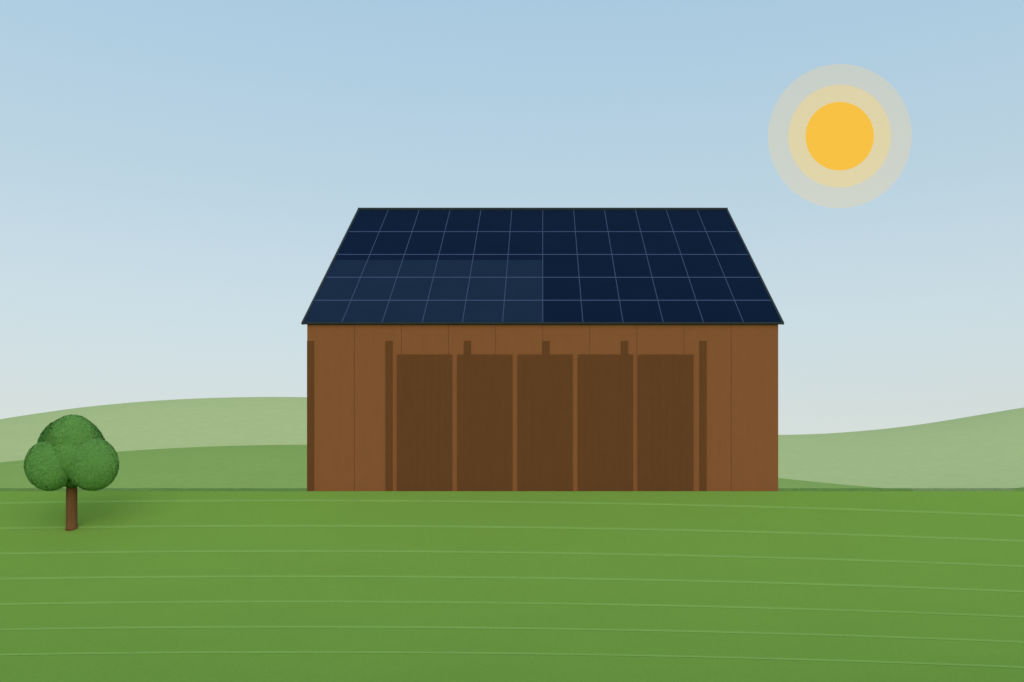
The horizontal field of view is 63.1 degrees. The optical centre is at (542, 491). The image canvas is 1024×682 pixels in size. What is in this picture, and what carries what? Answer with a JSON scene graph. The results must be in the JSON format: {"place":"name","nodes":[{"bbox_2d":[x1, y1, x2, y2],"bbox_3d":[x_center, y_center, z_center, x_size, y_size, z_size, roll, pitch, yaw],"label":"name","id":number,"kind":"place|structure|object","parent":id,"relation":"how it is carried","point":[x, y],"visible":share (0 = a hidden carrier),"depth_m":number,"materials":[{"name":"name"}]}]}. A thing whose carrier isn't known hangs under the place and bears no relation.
{"place":"outdoors","nodes":[
{"label":"outdoors","id":0,"kind":"place"},
{"bbox_2d":[0,491,1023,681],"bbox_3d":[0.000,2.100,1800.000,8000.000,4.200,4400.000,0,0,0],"label":"ground","id":1,"kind":"structure","parent":0,"point":[298,667],"depth_m":17.90,"materials":[{"name":"green plant"}]},
{"bbox_2d":[24,414,118,530],"bbox_3d":[-12.064,-0.464,21.747,2.372,3.018,1.715,0,0,0],"label":"tree","id":2,"kind":"object","parent":1,"relation":"on","point":[71,453],"visible":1,"depth_m":21.07,"materials":[{"name":"green plant"}]},
{"bbox_2d":[0,499,1023,516],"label":"mown line","id":3,"kind":"object","parent":1,"relation":"on","point":[484,501],"visible":1,"depth_m":23.42,"materials":[{"name":"green plant"}]},
{"bbox_2d":[0,600,1023,617],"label":"mown line","id":4,"kind":"object","parent":1,"relation":"on","point":[486,602],"visible":1,"depth_m":16.84,"materials":[{"name":"green plant"}]},
{"bbox_2d":[0,575,1023,592],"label":"mown line","id":5,"kind":"object","parent":1,"relation":"on","point":[511,577],"visible":1,"depth_m":18.48,"materials":[{"name":"green plant"}]},
{"bbox_2d":[0,550,1023,566],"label":"mown line","id":6,"kind":"object","parent":1,"relation":"on","point":[535,552],"visible":1,"depth_m":20.15,"materials":[{"name":"green plant"}]},
{"bbox_2d":[0,651,1023,667],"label":"mown line","id":7,"kind":"object","parent":1,"relation":"on","point":[538,653],"visible":1,"depth_m":13.56,"materials":[{"name":"green plant"}]},
{"bbox_2d":[0,626,1023,642],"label":"mown line","id":8,"kind":"object","parent":1,"relation":"on","point":[608,629],"visible":1,"depth_m":15.20,"materials":[{"name":"green plant"}]},
{"bbox_2d":[0,525,1023,541],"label":"mown line","id":9,"kind":"object","parent":1,"relation":"on","point":[606,528],"visible":0.99,"depth_m":21.78,"materials":[{"name":"green plant"}]},
{"bbox_2d":[301,208,783,490],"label":"barn","id":10,"kind":"structure","parent":1,"relation":"on","point":[542,349],"depth_m":24.43,"materials":[{"name":"brown wood"}]},
{"bbox_2d":[397,354,451,490],"bbox_3d":[-3.456,-1.825,24.407,1.606,4.350,0.031,0,0,0],"label":"door","id":11,"kind":"structure","parent":10,"relation":"in","point":[424,381],"depth_m":24.39,"materials":[{"name":"brown wood"}]},
{"bbox_2d":[457,354,511,490],"bbox_3d":[-1.691,-1.825,24.407,1.606,4.350,0.031,0,0,0],"label":"door","id":12,"kind":"structure","parent":10,"relation":"in","point":[484,381],"depth_m":24.39,"materials":[{"name":"brown wood"}]},
{"bbox_2d":[518,354,572,490],"bbox_3d":[0.075,-1.825,24.407,1.603,4.350,0.031,0,0,0],"label":"door","id":13,"kind":"structure","parent":10,"relation":"in","point":[545,381],"depth_m":24.39,"materials":[{"name":"brown wood"}]},
{"bbox_2d":[578,354,632,490],"bbox_3d":[1.843,-1.825,24.407,1.603,4.350,0.031,0,0,0],"label":"door","id":14,"kind":"structure","parent":10,"relation":"in","point":[605,381],"depth_m":24.39,"materials":[{"name":"brown wood"}]},
{"bbox_2d":[639,354,692,490],"bbox_3d":[3.609,-1.825,24.407,1.606,4.350,0.031,0,0,0],"label":"door","id":15,"kind":"structure","parent":10,"relation":"in","point":[665,380],"depth_m":24.39,"materials":[{"name":"brown wood"}]},
{"bbox_2d":[0,397,1023,488],"bbox_3d":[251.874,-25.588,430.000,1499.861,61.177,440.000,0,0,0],"label":"hill","id":16,"kind":"structure","parent":0,"point":[981,451],"depth_m":333.01,"materials":[{"name":"green plant"}]},
{"bbox_2d":[0,445,1023,488],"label":"hill","id":17,"kind":"structure","parent":0,"point":[261,466],"depth_m":136.83,"materials":[{"name":"green plant"}]},
{"bbox_2d":[0,0,1023,434],"label":"sky","id":18,"kind":"structure","parent":0,"point":[181,181],"materials":[{"name":"blue"}]},
{"bbox_2d":[806,102,873,169],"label":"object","id":19,"kind":"object","parent":18,"relation":"in","point":[839,135],"visible":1,"depth_m":1491.28,"materials":[{"name":"yellow"}]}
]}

